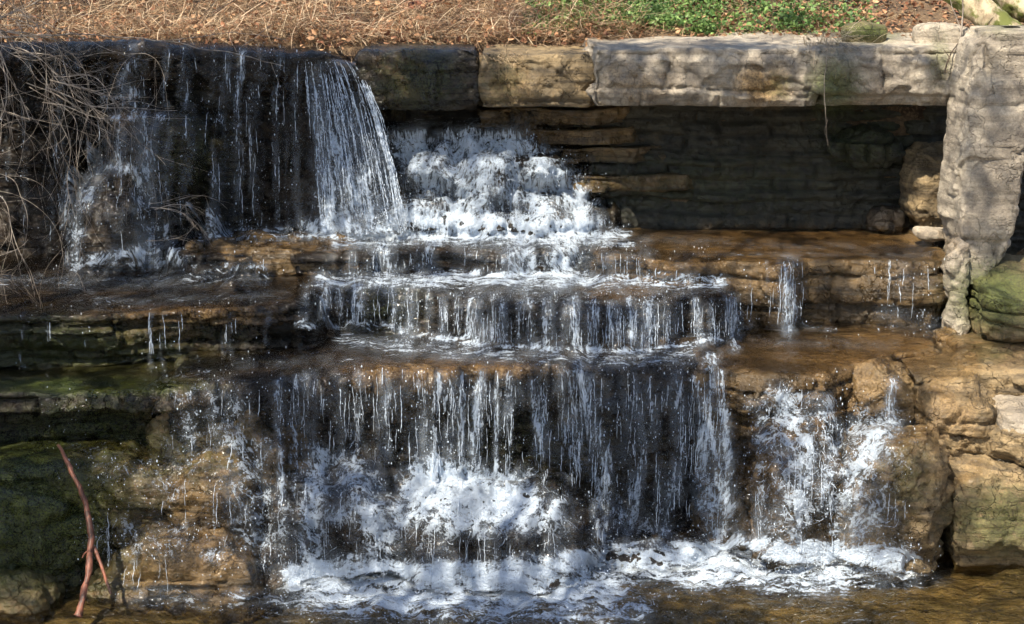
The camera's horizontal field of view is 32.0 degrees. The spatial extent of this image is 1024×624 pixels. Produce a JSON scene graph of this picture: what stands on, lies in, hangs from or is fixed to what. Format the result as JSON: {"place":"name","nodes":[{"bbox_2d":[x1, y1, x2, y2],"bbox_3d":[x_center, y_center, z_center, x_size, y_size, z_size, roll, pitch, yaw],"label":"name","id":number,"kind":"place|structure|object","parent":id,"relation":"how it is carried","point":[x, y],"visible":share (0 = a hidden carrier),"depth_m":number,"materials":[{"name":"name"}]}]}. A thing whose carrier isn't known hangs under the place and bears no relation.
{"place":"outdoors","nodes":[
{"label":"outdoors","id":0,"kind":"place"},
{"bbox_2d":[0,52,982,600],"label":"water","id":1,"kind":"structure","parent":0,"point":[516,580],"depth_m":15.52,"materials":[{"name":"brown liquid"}]},
{"bbox_2d":[839,354,915,426],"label":"boulder","id":2,"kind":"object","parent":1,"relation":"in","point":[873,378],"visible":0.77,"depth_m":14.71,"materials":[{"name":"brown stone"}]},
{"bbox_2d":[935,326,957,343],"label":"broken stone","id":3,"kind":"object","parent":1,"relation":"in","point":[942,334],"visible":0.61,"depth_m":15.67,"materials":[{"name":"beige stone"}]},
{"bbox_2d":[0,549,1023,623],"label":"water","id":4,"kind":"structure","parent":0,"point":[411,596],"depth_m":13.91,"materials":[{"name":"white liquid"}]},
{"bbox_2d":[57,444,111,617],"bbox_3d":[-3.338,1.656,13.593,0.300,1.176,0.694,-9,17,-33],"label":"fallen branch","id":5,"kind":"object","parent":4,"relation":"on","point":[91,548],"visible":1,"depth_m":13.57,"materials":[{"name":"brown wood"}]},
{"bbox_2d":[115,514,933,623],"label":"spray","id":6,"kind":"object","parent":4,"relation":"on","point":[563,582],"visible":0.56,"depth_m":13.90,"materials":[{"name":"white liquid"}]},
{"bbox_2d":[0,0,1023,599],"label":"ground","id":7,"kind":"structure","parent":0,"point":[908,114],"depth_m":17.88,"materials":[{"name":"brown plant"}]},
{"bbox_2d":[0,567,65,623],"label":"boulder","id":8,"kind":"object","parent":7,"relation":"on","point":[24,590],"visible":0.84,"depth_m":13.59,"materials":[{"name":"brown stone"}]},
{"bbox_2d":[0,485,78,580],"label":"boulder","id":9,"kind":"object","parent":7,"relation":"on","point":[29,520],"visible":0.37,"depth_m":13.80,"materials":[{"name":"green stone"}]},
{"bbox_2d":[0,89,98,360],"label":"bare shrub","id":10,"kind":"object","parent":7,"relation":"on","point":[25,199],"visible":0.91,"depth_m":15.42,"materials":[{"name":"brown plant"}]},
{"bbox_2d":[0,437,124,598],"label":"rock ledge","id":11,"kind":"object","parent":7,"relation":"on","point":[31,464],"visible":0.06,"depth_m":14.04,"materials":[{"name":"green stone"}]},
{"bbox_2d":[0,360,175,445],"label":"rock ledge","id":12,"kind":"object","parent":11,"relation":"on","point":[31,400],"visible":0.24,"depth_m":14.54,"materials":[{"name":"green stone"}]},
{"bbox_2d":[0,297,317,383],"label":"waterfall","id":13,"kind":"structure","parent":12,"relation":"on","point":[161,382],"depth_m":14.91,"materials":[{"name":"white liquid"}]},
{"bbox_2d":[0,0,162,40],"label":"bare shrub","id":14,"kind":"object","parent":7,"relation":"on","point":[41,13],"visible":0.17,"depth_m":17.28,"materials":[{"name":"brown plant"}]},
{"bbox_2d":[0,0,186,224],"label":"bare shrub","id":15,"kind":"object","parent":7,"relation":"on","point":[2,32],"visible":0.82,"depth_m":16.28,"materials":[{"name":"brown plant"}]},
{"bbox_2d":[0,24,287,85],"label":"bare branch","id":16,"kind":"object","parent":15,"relation":"attached to","point":[151,40],"visible":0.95,"depth_m":16.18,"materials":[{"name":"brown plant"}]},
{"bbox_2d":[0,3,209,305],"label":"bare shrub","id":17,"kind":"object","parent":7,"relation":"on","point":[58,59],"visible":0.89,"depth_m":15.72,"materials":[{"name":"brown plant"}]},
{"bbox_2d":[26,53,195,246],"bbox_3d":[-3.583,-1.401,16.285,1.771,1.947,1.631,7,15,25],"label":"bare shrub","id":18,"kind":"object","parent":7,"relation":"on","point":[100,93],"visible":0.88,"depth_m":15.95,"materials":[{"name":"brown plant"}]},
{"bbox_2d":[0,251,320,369],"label":"rock ledge","id":19,"kind":"object","parent":7,"relation":"on","point":[30,340],"visible":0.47,"depth_m":15.14,"materials":[{"name":"brown stone"}]},
{"bbox_2d":[0,233,30,295],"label":"bare shrub","id":20,"kind":"object","parent":19,"relation":"on","point":[11,269],"visible":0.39,"depth_m":15.42,"materials":[{"name":"brown plant"}]},
{"bbox_2d":[0,38,179,278],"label":"waterfall","id":21,"kind":"structure","parent":19,"relation":"on","point":[76,206],"depth_m":16.50,"materials":[{"name":"white liquid"}]},
{"bbox_2d":[74,171,158,271],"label":"boulder","id":22,"kind":"object","parent":19,"relation":"on","point":[117,235],"visible":0.91,"depth_m":16.21,"materials":[{"name":"grey stone"}]},
{"bbox_2d":[106,106,209,196],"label":"boulder","id":23,"kind":"object","parent":22,"relation":"on","point":[175,142],"visible":0.94,"depth_m":16.27,"materials":[{"name":"grey stone"}]},
{"bbox_2d":[211,280,249,291],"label":"flat stone","id":24,"kind":"object","parent":19,"relation":"on","point":[221,285],"visible":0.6,"depth_m":15.68,"materials":[{"name":"stone"}]},
{"bbox_2d":[0,38,356,255],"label":"rock wall","id":25,"kind":"structure","parent":7,"relation":"on","point":[210,75],"depth_m":16.95,"materials":[{"name":"black stone"}]},
{"bbox_2d":[351,40,480,111],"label":"cap stone","id":26,"kind":"object","parent":7,"relation":"on","point":[410,76],"visible":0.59,"depth_m":16.37,"materials":[{"name":"grey stone"}]},
{"bbox_2d":[400,0,444,8],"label":"log","id":27,"kind":"object","parent":7,"relation":"on","point":[415,3],"visible":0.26,"depth_m":18.34,"materials":[{"name":"brown wood"}]},
{"bbox_2d":[154,332,712,525],"bbox_3d":[-0.525,1.083,15.744,4.790,1.880,3.171,0,14,0],"label":"rock ledge","id":28,"kind":"object","parent":7,"relation":"on","point":[661,449],"visible":0.26,"depth_m":14.79,"materials":[{"name":"stone"}]},
{"bbox_2d":[143,409,315,489],"bbox_3d":[-2.328,1.116,14.707,1.507,0.979,1.066,0,14,0],"label":"boulder","id":29,"kind":"object","parent":28,"relation":"on","point":[158,436],"visible":0.47,"depth_m":14.29,"materials":[{"name":"brown stone"}]},
{"bbox_2d":[270,357,746,579],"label":"waterfall","id":30,"kind":"structure","parent":28,"relation":"on","point":[422,485],"depth_m":14.28,"materials":[{"name":"white liquid"}]},
{"bbox_2d":[302,95,624,243],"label":"rock slope","id":31,"kind":"structure","parent":7,"relation":"on","point":[433,124],"depth_m":16.90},
{"bbox_2d":[457,153,510,202],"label":"boulder","id":32,"kind":"object","parent":31,"relation":"on","point":[495,197],"visible":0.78,"depth_m":16.69,"materials":[{"name":"grey stone"}]},
{"bbox_2d":[478,43,595,107],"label":"cap stone","id":33,"kind":"object","parent":31,"relation":"on","point":[563,76],"visible":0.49,"depth_m":16.39,"materials":[{"name":"brown stone"}]},
{"bbox_2d":[476,45,543,72],"bbox_3d":[-0.018,-2.259,15.997,0.612,0.312,0.498,0,14,0],"label":"grass tuft","id":34,"kind":"object","parent":33,"relation":"on","point":[508,57],"visible":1,"depth_m":15.98,"materials":[{"name":"plant"}]},
{"bbox_2d":[495,126,637,144],"bbox_3d":[0.546,-1.738,17.279,1.558,0.180,0.839,0,14,0],"label":"rock bed","id":35,"kind":"object","parent":31,"relation":"on","point":[591,135],"visible":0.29,"depth_m":16.95,"materials":[{"name":"brown stone"}]},
{"bbox_2d":[475,105,629,126],"bbox_3d":[0.328,-1.925,17.170,1.718,0.213,0.956,0,14,0],"label":"rock bed","id":36,"kind":"object","parent":35,"relation":"on","point":[499,117],"visible":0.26,"depth_m":16.88,"materials":[{"name":"brown stone"}]},
{"bbox_2d":[542,145,665,163],"bbox_3d":[0.784,-1.572,17.358,1.561,0.191,0.760,0,14,0],"label":"rock bed","id":37,"kind":"object","parent":31,"relation":"on","point":[633,154],"visible":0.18,"depth_m":17.07,"materials":[{"name":"brown stone"}]},
{"bbox_2d":[527,171,692,192],"bbox_3d":[1.026,-1.301,17.410,1.990,0.196,0.801,0,14,0],"label":"rock bed","id":38,"kind":"object","parent":31,"relation":"on","point":[660,182],"visible":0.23,"depth_m":17.12,"materials":[{"name":"brown stone"}]},
{"bbox_2d":[0,0,974,62],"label":"dry grass","id":39,"kind":"structure","parent":7,"relation":"on","point":[515,28],"depth_m":17.30,"materials":[{"name":"brown plant"}]},
{"bbox_2d":[163,0,236,29],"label":"bare shrub","id":40,"kind":"object","parent":39,"relation":"on","point":[205,11],"visible":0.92,"depth_m":17.45,"materials":[{"name":"brown plant"}]},
{"bbox_2d":[992,0,1023,22],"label":"log","id":41,"kind":"object","parent":39,"relation":"on","point":[1014,9],"visible":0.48,"depth_m":16.88,"materials":[{"name":"beige plant"}]},
{"bbox_2d":[521,0,878,39],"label":"ground cover","id":42,"kind":"object","parent":7,"relation":"on","point":[709,24],"visible":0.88,"depth_m":17.47,"materials":[{"name":"green plant"}]},
{"bbox_2d":[739,410,848,580],"bbox_3d":[2.384,1.532,14.640,0.996,1.520,0.967,0,14,0],"label":"boulder","id":43,"kind":"object","parent":7,"relation":"on","point":[820,530],"visible":0.66,"depth_m":14.27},
{"bbox_2d":[687,426,953,571],"bbox_3d":[2.552,1.556,15.221,2.865,1.217,1.616,0,14,0],"label":"rock ledge","id":44,"kind":"object","parent":7,"relation":"on","point":[701,515],"visible":0.04,"depth_m":14.84,"materials":[{"name":"stone"}]},
{"bbox_2d":[690,322,939,454],"bbox_3d":[2.633,0.566,15.691,2.447,0.809,2.625,0,14,0],"label":"rock ledge","id":45,"kind":"object","parent":44,"relation":"on","point":[757,388],"visible":0.44,"depth_m":14.75,"materials":[{"name":"brown stone"}]},
{"bbox_2d":[289,269,748,352],"bbox_3d":[0.074,-0.091,16.227,4.394,0.525,2.467,0,14,0],"label":"rock ledge","id":46,"kind":"object","parent":45,"relation":"on","point":[675,310],"visible":0.41,"depth_m":15.40,"materials":[{"name":"stone"}]},
{"bbox_2d":[176,230,634,277],"bbox_3d":[-0.923,-0.552,16.821,4.282,0.332,1.490,0,14,0],"label":"rock ledge","id":47,"kind":"object","parent":46,"relation":"on","point":[447,257],"visible":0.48,"depth_m":16.32,"materials":[{"name":"brown stone"}]},
{"bbox_2d":[146,188,232,243],"bbox_3d":[-2.836,-0.868,16.272,0.794,0.548,0.807,11,18,38],"label":"bare shrub","id":48,"kind":"object","parent":47,"relation":"on","point":[181,212],"visible":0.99,"depth_m":16.22,"materials":[{"name":"brown plant"}]},
{"bbox_2d":[185,240,204,251],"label":"flat stone","id":49,"kind":"object","parent":47,"relation":"on","point":[194,245],"visible":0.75,"depth_m":16.29,"materials":[{"name":"brown stone"}]},
{"bbox_2d":[161,41,307,242],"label":"waterfall","id":50,"kind":"structure","parent":47,"relation":"on","point":[207,224],"depth_m":16.61,"materials":[{"name":"white liquid"}]},
{"bbox_2d":[181,229,360,276],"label":"boulder","id":51,"kind":"object","parent":47,"relation":"on","point":[275,257],"visible":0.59,"depth_m":16.24,"materials":[{"name":"brown stone"}]},
{"bbox_2d":[304,52,412,245],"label":"waterfall","id":52,"kind":"structure","parent":47,"relation":"on","point":[344,225],"depth_m":16.46,"materials":[{"name":"white liquid"}]},
{"bbox_2d":[348,117,656,233],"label":"waterfall","id":53,"kind":"structure","parent":47,"relation":"on","point":[469,220],"depth_m":16.78,"materials":[{"name":"white liquid"}]},
{"bbox_2d":[167,224,729,279],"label":"waterfall","id":54,"kind":"structure","parent":46,"relation":"on","point":[564,264],"depth_m":16.27,"materials":[{"name":"white liquid"}]},
{"bbox_2d":[303,279,756,345],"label":"waterfall","id":55,"kind":"structure","parent":46,"relation":"on","point":[438,337],"depth_m":15.39,"materials":[{"name":"white liquid"}]},
{"bbox_2d":[740,257,807,324],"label":"waterfall","id":56,"kind":"structure","parent":45,"relation":"on","point":[786,291],"depth_m":15.69,"materials":[{"name":"white liquid"}]},
{"bbox_2d":[826,255,948,336],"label":"waterfall","id":57,"kind":"structure","parent":45,"relation":"on","point":[881,330],"depth_m":15.77,"materials":[{"name":"white liquid"}]},
{"bbox_2d":[831,423,954,583],"bbox_3d":[3.067,1.583,14.577,1.058,1.435,1.041,0,14,0],"label":"boulder","id":58,"kind":"object","parent":7,"relation":"on","point":[924,519],"visible":0.71,"depth_m":14.17,"materials":[{"name":"brown stone"}]},
{"bbox_2d":[739,368,940,573],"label":"waterfall","id":59,"kind":"structure","parent":58,"relation":"on","point":[781,550],"depth_m":14.21,"materials":[{"name":"white liquid"}]},
{"bbox_2d":[901,320,1023,425],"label":"rock ledge","id":60,"kind":"object","parent":7,"relation":"on","point":[921,377],"visible":0.08,"depth_m":14.87,"materials":[{"name":"brown stone"}]},
{"bbox_2d":[589,227,947,329],"bbox_3d":[2.360,-0.353,16.834,3.361,0.700,2.362,0,14,0],"label":"rock ledge","id":61,"kind":"object","parent":60,"relation":"on","point":[851,290],"visible":0.47,"depth_m":15.94,"materials":[{"name":"brown stone"}]},
{"bbox_2d":[866,205,904,233],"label":"boulder","id":62,"kind":"object","parent":61,"relation":"on","point":[884,218],"visible":0.99,"depth_m":16.95,"materials":[{"name":"stone"}]},
{"bbox_2d":[898,141,943,226],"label":"boulder","id":63,"kind":"object","parent":61,"relation":"on","point":[919,174],"visible":0.54,"depth_m":16.84,"materials":[{"name":"brown stone"}]},
{"bbox_2d":[912,226,944,242],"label":"flat stone","id":64,"kind":"object","parent":61,"relation":"on","point":[926,234],"visible":0.82,"depth_m":16.34,"materials":[{"name":"stone"}]},
{"bbox_2d":[941,291,970,334],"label":"broken stone","id":65,"kind":"object","parent":60,"relation":"on","point":[955,314],"visible":0.84,"depth_m":15.66,"materials":[{"name":"stone"}]},
{"bbox_2d":[940,237,971,297],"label":"broken stone","id":66,"kind":"object","parent":65,"relation":"on","point":[955,268],"visible":0.88,"depth_m":15.70,"materials":[{"name":"stone"}]},
{"bbox_2d":[940,327,1023,351],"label":"rock slab","id":67,"kind":"object","parent":60,"relation":"on","point":[971,336],"visible":0.35,"depth_m":15.41,"materials":[{"name":"brown stone"}]},
{"bbox_2d":[951,347,1023,395],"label":"rock slab","id":68,"kind":"object","parent":60,"relation":"on","point":[998,368],"visible":0.62,"depth_m":14.74,"materials":[{"name":"brown stone"}]},
{"bbox_2d":[966,248,1023,342],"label":"stone block","id":69,"kind":"structure","parent":60,"relation":"on","point":[995,299],"depth_m":15.33,"materials":[{"name":"green stone"}]},
{"bbox_2d":[937,25,1023,283],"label":"pillar rock","id":70,"kind":"object","parent":69,"relation":"on","point":[980,182],"visible":0.98,"depth_m":15.58,"materials":[{"name":"stone"}]},
{"bbox_2d":[943,43,957,72],"bbox_3d":[4.032,-2.334,16.154,0.075,0.295,0.605,10,17,35],"label":"root","id":71,"kind":"object","parent":70,"relation":"attached to","point":[949,56],"visible":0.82,"depth_m":15.94,"materials":[{"name":"grey plant"}]},
{"bbox_2d":[940,453,1023,574],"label":"stone block","id":72,"kind":"structure","parent":7,"relation":"on","point":[985,527],"depth_m":14.28,"materials":[{"name":"brown stone"}]},
{"bbox_2d":[902,363,996,459],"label":"stone block","id":73,"kind":"structure","parent":72,"relation":"on","point":[960,415],"depth_m":14.44,"materials":[{"name":"brown stone"}]},
{"bbox_2d":[985,421,1023,467],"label":"stone block","id":74,"kind":"structure","parent":72,"relation":"on","point":[1004,444],"depth_m":14.28,"materials":[{"name":"brown stone"}]},
{"bbox_2d":[992,394,1023,433],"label":"stone block","id":75,"kind":"structure","parent":74,"relation":"on","point":[1010,412],"depth_m":14.34,"materials":[{"name":"stone"}]},
{"bbox_2d":[42,565,1023,623],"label":"stream bed","id":76,"kind":"object","parent":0,"point":[880,606],"visible":0.25,"depth_m":14.00,"materials":[{"name":"brown liquid"}]},
{"bbox_2d":[43,439,265,555],"bbox_3d":[-2.867,1.565,14.596,1.920,1.165,1.335,0,14,0],"label":"boulder","id":77,"kind":"object","parent":76,"relation":"on","point":[132,502],"visible":0.56,"depth_m":14.04,"materials":[{"name":"brown stone"}]},
{"bbox_2d":[86,517,285,623],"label":"boulder","id":78,"kind":"object","parent":76,"relation":"on","point":[193,569],"visible":0.61,"depth_m":13.81,"materials":[{"name":"brown stone"}]},
{"bbox_2d":[46,369,290,593],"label":"waterfall","id":79,"kind":"structure","parent":78,"relation":"on","point":[286,573],"depth_m":14.13,"materials":[{"name":"white liquid"}]},
{"bbox_2d":[255,469,331,605],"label":"boulder","id":80,"kind":"object","parent":76,"relation":"on","point":[274,582],"visible":0.56,"depth_m":14.14,"materials":[{"name":"stone"}]},
{"bbox_2d":[308,441,435,598],"bbox_3d":[-1.185,1.743,14.552,1.190,1.314,1.150,7,16,28],"label":"boulder","id":81,"kind":"object","parent":76,"relation":"on","point":[340,537],"visible":0.45,"depth_m":14.15,"materials":[{"name":"grey stone"}]},
{"bbox_2d":[389,479,597,607],"bbox_3d":[-0.146,1.900,14.341,1.685,1.096,1.105,0,14,0],"label":"boulder","id":82,"kind":"object","parent":76,"relation":"on","point":[578,538],"visible":0.53,"depth_m":13.97,"materials":[{"name":"stone"}]},
{"bbox_2d":[587,503,720,583],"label":"boulder","id":83,"kind":"object","parent":76,"relation":"on","point":[673,521],"visible":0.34,"depth_m":14.64,"materials":[{"name":"grey stone"}]},
{"bbox_2d":[481,52,1023,254],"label":"cliff","id":84,"kind":"structure","parent":0,"point":[798,176],"depth_m":17.19,"materials":[{"name":"black stone"}]},
{"bbox_2d":[582,31,821,106],"bbox_3d":[1.782,-2.309,16.862,2.306,0.571,1.966,0,14,0],"label":"cap stone","id":85,"kind":"object","parent":84,"relation":"on","point":[756,69],"visible":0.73,"depth_m":16.06,"materials":[{"name":"stone"}]},
{"bbox_2d":[826,123,905,170],"bbox_3d":[3.381,-1.572,17.109,0.761,0.449,0.491,0,14,0],"label":"rock bulge","id":86,"kind":"object","parent":84,"relation":"attached to","point":[862,147],"visible":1,"depth_m":16.96,"materials":[{"name":"grey stone"}]},
{"bbox_2d":[801,32,957,105],"bbox_3d":[3.502,-2.315,16.868,1.686,0.586,1.951,0,14,0],"label":"cap stone","id":87,"kind":"object","parent":84,"relation":"on","point":[895,69],"visible":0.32,"depth_m":16.02,"materials":[{"name":"stone"}]},
{"bbox_2d":[797,8,899,144],"bbox_3d":[3.015,-2.180,16.296,0.682,1.271,1.159,10,17,34],"label":"grass tuft","id":88,"kind":"object","parent":87,"relation":"on","point":[829,41],"visible":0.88,"depth_m":16.12,"materials":[{"name":"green plant"}]},
{"bbox_2d":[841,21,887,42],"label":"mossy stone","id":89,"kind":"object","parent":87,"relation":"on","point":[873,31],"visible":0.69,"depth_m":16.47,"materials":[{"name":"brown stone"}]},
{"bbox_2d":[912,22,968,42],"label":"flat stone","id":90,"kind":"object","parent":87,"relation":"on","point":[944,32],"visible":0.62,"depth_m":16.32,"materials":[{"name":"stone"}]},
{"bbox_2d":[950,0,963,38],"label":"sapling","id":91,"kind":"object","parent":87,"relation":"on","point":[961,27],"visible":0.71,"depth_m":16.23,"materials":[{"name":"beige plant"}]},
{"bbox_2d":[944,0,1021,25],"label":"log","id":92,"kind":"object","parent":87,"relation":"on","point":[982,12],"visible":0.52,"depth_m":16.33,"materials":[{"name":"beige plant"}]}
]}

